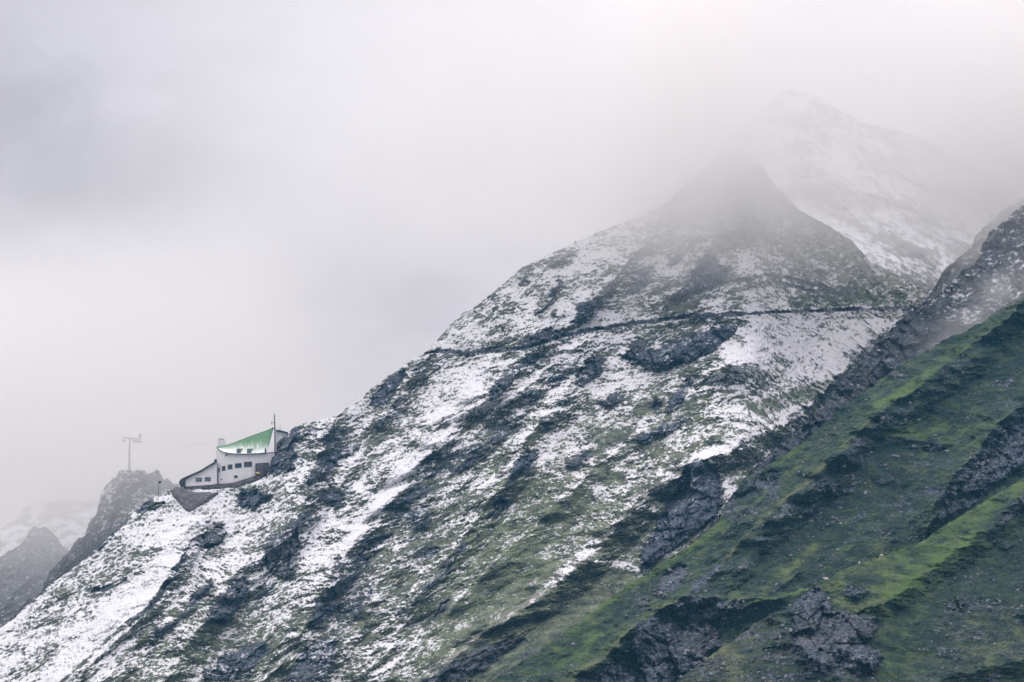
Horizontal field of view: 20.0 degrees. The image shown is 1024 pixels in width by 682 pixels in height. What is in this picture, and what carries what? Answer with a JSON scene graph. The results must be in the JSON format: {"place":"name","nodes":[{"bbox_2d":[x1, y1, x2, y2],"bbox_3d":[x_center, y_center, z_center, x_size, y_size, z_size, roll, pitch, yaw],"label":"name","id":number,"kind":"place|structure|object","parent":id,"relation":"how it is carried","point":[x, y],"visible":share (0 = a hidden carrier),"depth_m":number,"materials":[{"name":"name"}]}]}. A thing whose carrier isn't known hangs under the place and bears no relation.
{"place":"outdoors","nodes":[
{"label":"outdoors","id":0,"kind":"place"},
{"bbox_2d":[0,526,68,627],"bbox_3d":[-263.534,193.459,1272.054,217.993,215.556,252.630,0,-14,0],"label":"crag hill","id":1,"kind":"structure","parent":0,"point":[28,564],"depth_m":1238.28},
{"bbox_2d":[0,497,99,556],"bbox_3d":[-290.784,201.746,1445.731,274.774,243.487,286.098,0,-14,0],"label":"snowy far hill","id":2,"kind":"structure","parent":0,"point":[65,522],"depth_m":1438.14,"materials":[{"name":"white snow"}]},
{"bbox_2d":[9,469,178,621],"bbox_3d":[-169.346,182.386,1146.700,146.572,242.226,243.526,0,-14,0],"label":"rocky outcrop","id":3,"kind":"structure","parent":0,"point":[125,493],"depth_m":1098.89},
{"bbox_2d":[122,434,141,469],"bbox_3d":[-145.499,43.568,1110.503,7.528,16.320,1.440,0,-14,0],"label":"cableway pylon","id":4,"kind":"object","parent":3,"relation":"on","point":[139,436],"visible":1,"depth_m":1111.63,"materials":[{"name":"metal"}]},
{"bbox_2d":[171,487,217,511],"bbox_3d":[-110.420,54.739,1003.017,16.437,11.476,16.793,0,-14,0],"label":"retaining wall","id":5,"kind":"structure","parent":0,"point":[188,500],"depth_m":1003.43,"materials":[{"name":"grey stone"}]},
{"bbox_2d":[0,150,931,681],"bbox_3d":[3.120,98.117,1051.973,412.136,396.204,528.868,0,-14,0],"label":"mountain","id":6,"kind":"structure","parent":0,"point":[434,546],"depth_m":968.69,"materials":[{"name":"white snow"}]},
{"bbox_2d":[206,580,249,627],"bbox_3d":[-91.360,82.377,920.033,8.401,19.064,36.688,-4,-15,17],"label":"rock outcrop","id":7,"kind":"object","parent":6,"relation":"on","point":[225,607],"visible":1,"depth_m":919.78,"materials":[{"name":"grey stone"}]},
{"bbox_2d":[179,428,287,489],"bbox_3d":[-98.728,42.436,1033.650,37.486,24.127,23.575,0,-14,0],"label":"mountain hut","id":8,"kind":"object","parent":6,"relation":"on","point":[244,461],"visible":0.99,"depth_m":1024.47,"materials":[{"name":"white paint"}]},
{"bbox_2d":[227,464,232,469],"bbox_3d":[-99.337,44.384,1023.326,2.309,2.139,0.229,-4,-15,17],"label":"window","id":9,"kind":"structure","parent":8,"relation":"in","point":[229,466],"depth_m":1023.38,"materials":[{"name":"blue glass"}]},
{"bbox_2d":[235,463,241,468],"bbox_3d":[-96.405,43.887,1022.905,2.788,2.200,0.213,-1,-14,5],"label":"window","id":10,"kind":"structure","parent":8,"relation":"in","point":[237,465],"depth_m":1022.88,"materials":[{"name":"blue glass"}]},
{"bbox_2d":[243,461,252,467],"bbox_3d":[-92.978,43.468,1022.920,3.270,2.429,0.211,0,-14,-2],"label":"window","id":11,"kind":"structure","parent":8,"relation":"in","point":[246,464],"depth_m":1022.88,"materials":[{"name":"blue glass"}]},
{"bbox_2d":[271,414,275,451],"bbox_3d":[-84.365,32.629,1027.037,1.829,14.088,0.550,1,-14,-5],"label":"mast","id":12,"kind":"object","parent":8,"relation":"on","point":[274,428],"visible":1,"depth_m":1026.86,"materials":[{"name":"metal"}]},
{"bbox_2d":[237,487,272,511],"bbox_3d":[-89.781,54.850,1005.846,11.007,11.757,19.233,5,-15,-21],"label":"rock outcrop","id":13,"kind":"object","parent":6,"relation":"on","point":[252,498],"visible":1,"depth_m":1005.66,"materials":[{"name":"grey stone"}]},
{"bbox_2d":[262,526,301,580],"bbox_3d":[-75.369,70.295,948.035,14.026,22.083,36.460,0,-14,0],"label":"rock outcrop","id":14,"kind":"object","parent":6,"relation":"on","point":[282,551],"visible":1,"depth_m":946.85,"materials":[{"name":"grey stone"}]},
{"bbox_2d":[269,424,306,475],"bbox_3d":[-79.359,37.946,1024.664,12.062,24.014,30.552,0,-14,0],"label":"rock outcrop","id":15,"kind":"object","parent":6,"relation":"on","point":[285,458],"visible":1,"depth_m":1021.42,"materials":[{"name":"grey stone"}]},
{"bbox_2d":[369,369,407,407],"bbox_3d":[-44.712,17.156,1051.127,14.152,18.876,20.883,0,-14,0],"label":"rock outcrop","id":16,"kind":"object","parent":6,"relation":"on","point":[383,395],"visible":1,"depth_m":1050.66,"materials":[{"name":"grey stone"}]},
{"bbox_2d":[489,346,545,399],"bbox_3d":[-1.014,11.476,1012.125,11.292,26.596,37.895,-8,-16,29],"label":"rock outcrop","id":17,"kind":"object","parent":6,"relation":"on","point":[499,387],"visible":1,"depth_m":1011.82,"materials":[{"name":"grey stone"}]},
{"bbox_2d":[506,450,538,486],"bbox_3d":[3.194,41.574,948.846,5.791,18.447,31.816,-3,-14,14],"label":"rock outcrop","id":18,"kind":"object","parent":6,"relation":"on","point":[524,462],"visible":1,"depth_m":950.73,"materials":[{"name":"grey stone"}]},
{"bbox_2d":[518,328,567,349],"bbox_3d":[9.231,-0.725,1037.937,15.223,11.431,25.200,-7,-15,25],"label":"rock outcrop","id":19,"kind":"object","parent":6,"relation":"on","point":[544,335],"visible":1,"depth_m":1035.50,"materials":[{"name":"grey stone"}]},
{"bbox_2d":[574,354,604,385],"bbox_3d":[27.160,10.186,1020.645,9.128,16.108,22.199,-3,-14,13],"label":"rock outcrop","id":20,"kind":"object","parent":6,"relation":"on","point":[592,369],"visible":1,"depth_m":1019.05,"materials":[{"name":"grey stone"}]},
{"bbox_2d":[573,279,618,325],"bbox_3d":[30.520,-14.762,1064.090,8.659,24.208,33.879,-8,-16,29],"label":"rock outcrop","id":21,"kind":"object","parent":6,"relation":"on","point":[587,308],"visible":1,"depth_m":1057.52,"materials":[{"name":"grey stone"}]},
{"bbox_2d":[618,321,742,370],"bbox_3d":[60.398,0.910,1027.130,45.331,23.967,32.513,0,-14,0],"label":"rock outcrop","id":22,"kind":"object","parent":6,"relation":"on","point":[680,351],"visible":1,"depth_m":1024.23,"materials":[{"name":"grey stone"}]},
{"bbox_2d":[640,457,724,574],"bbox_3d":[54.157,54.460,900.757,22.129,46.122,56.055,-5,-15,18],"label":"rock outcrop","id":23,"kind":"object","parent":6,"relation":"on","point":[693,503],"visible":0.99,"depth_m":901.86,"materials":[{"name":"grey stone"}]},
{"bbox_2d":[664,373,702,413],"bbox_3d":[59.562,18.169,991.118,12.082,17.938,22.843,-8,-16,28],"label":"rock outcrop","id":24,"kind":"object","parent":6,"relation":"on","point":[677,398],"visible":1,"depth_m":990.89,"materials":[{"name":"grey stone"}]},
{"bbox_2d":[683,247,730,295],"bbox_3d":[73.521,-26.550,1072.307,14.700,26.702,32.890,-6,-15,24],"label":"rock outcrop","id":25,"kind":"object","parent":6,"relation":"on","point":[708,272],"visible":1,"depth_m":1068.05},
{"bbox_2d":[0,0,1023,528],"label":"sky","id":26,"kind":"structure","parent":0,"point":[219,218],"materials":[{"name":"white"}]},
{"bbox_2d":[424,305,914,355],"bbox_3d":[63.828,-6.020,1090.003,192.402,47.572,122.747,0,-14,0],"label":"path","id":27,"kind":"structure","parent":0,"point":[501,349],"depth_m":1053.37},
{"bbox_2d":[492,298,1023,681],"bbox_3d":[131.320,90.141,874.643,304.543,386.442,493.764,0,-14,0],"label":"green hillside","id":28,"kind":"structure","parent":0,"point":[601,635],"depth_m":838.80,"materials":[{"name":"green plant"}]},
{"bbox_2d":[597,652,635,681],"bbox_3d":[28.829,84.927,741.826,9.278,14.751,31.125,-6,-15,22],"label":"rock outcrop","id":29,"kind":"object","parent":28,"relation":"on","point":[621,665],"visible":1,"depth_m":743.57,"materials":[{"name":"grey stone"}]},
{"bbox_2d":[653,564,687,598],"bbox_3d":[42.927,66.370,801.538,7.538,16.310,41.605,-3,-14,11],"label":"rock outcrop","id":30,"kind":"object","parent":28,"relation":"on","point":[678,581],"visible":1,"depth_m":805.21,"materials":[{"name":"grey stone"}]},
{"bbox_2d":[630,598,726,681],"bbox_3d":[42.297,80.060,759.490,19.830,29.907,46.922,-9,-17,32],"label":"rock outcrop","id":31,"kind":"object","parent":28,"relation":"on","point":[703,643],"visible":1,"depth_m":761.34,"materials":[{"name":"grey stone"}]},
{"bbox_2d":[507,307,1023,681],"bbox_3d":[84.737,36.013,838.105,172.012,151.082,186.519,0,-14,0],"label":"scattered stones","id":32,"kind":"object","parent":28,"relation":"on","point":[740,568],"visible":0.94,"depth_m":813.80,"materials":[{"name":"grey stone"}]},
{"bbox_2d":[933,413,1023,528],"bbox_3d":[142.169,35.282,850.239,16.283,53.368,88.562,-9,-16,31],"label":"rock outcrop","id":33,"kind":"object","parent":28,"relation":"on","point":[973,496],"visible":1,"depth_m":848.23,"materials":[{"name":"grey stone"}]},
{"bbox_2d":[653,90,1022,290],"bbox_3d":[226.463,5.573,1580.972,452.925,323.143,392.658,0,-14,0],"label":"mountain peak","id":34,"kind":"structure","parent":0,"point":[916,210],"depth_m":1579.09,"materials":[{"name":"white snow"}]},
{"bbox_2d":[665,205,1023,562],"bbox_3d":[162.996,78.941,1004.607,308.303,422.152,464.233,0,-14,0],"label":"crag ridge hill","id":35,"kind":"structure","parent":0,"point":[988,283],"depth_m":1018.42,"materials":[{"name":"grey stone"}]},
{"bbox_2d":[677,479,1023,681],"bbox_3d":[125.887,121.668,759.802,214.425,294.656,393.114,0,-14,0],"label":"grassy spur hill","id":36,"kind":"structure","parent":0,"point":[893,591],"depth_m":700.32,"materials":[{"name":"green plant"}]},
{"bbox_2d":[786,582,882,676],"bbox_3d":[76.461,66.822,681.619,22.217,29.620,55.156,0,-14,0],"label":"rock outcrop","id":37,"kind":"object","parent":36,"relation":"on","point":[812,655],"visible":1,"depth_m":679.42,"materials":[{"name":"grey stone"}]},
{"bbox_2d":[678,491,1023,681],"bbox_3d":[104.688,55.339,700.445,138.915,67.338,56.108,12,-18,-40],"label":"spur stones","id":38,"kind":"object","parent":36,"relation":"on","point":[845,641],"visible":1,"depth_m":679.45,"materials":[{"name":"grey stone"}]},
{"bbox_2d":[1000,494,1023,524],"bbox_3d":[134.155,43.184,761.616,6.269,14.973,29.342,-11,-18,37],"label":"rock outcrop","id":39,"kind":"object","parent":36,"relation":"on","point":[1018,505],"visible":1,"depth_m":759.92,"materials":[{"name":"grey stone"}]},
{"bbox_2d":[918,197,1023,309],"bbox_3d":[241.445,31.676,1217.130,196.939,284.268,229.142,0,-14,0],"label":"back ridge hill","id":40,"kind":"structure","parent":0,"point":[969,257],"depth_m":1144.45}
]}

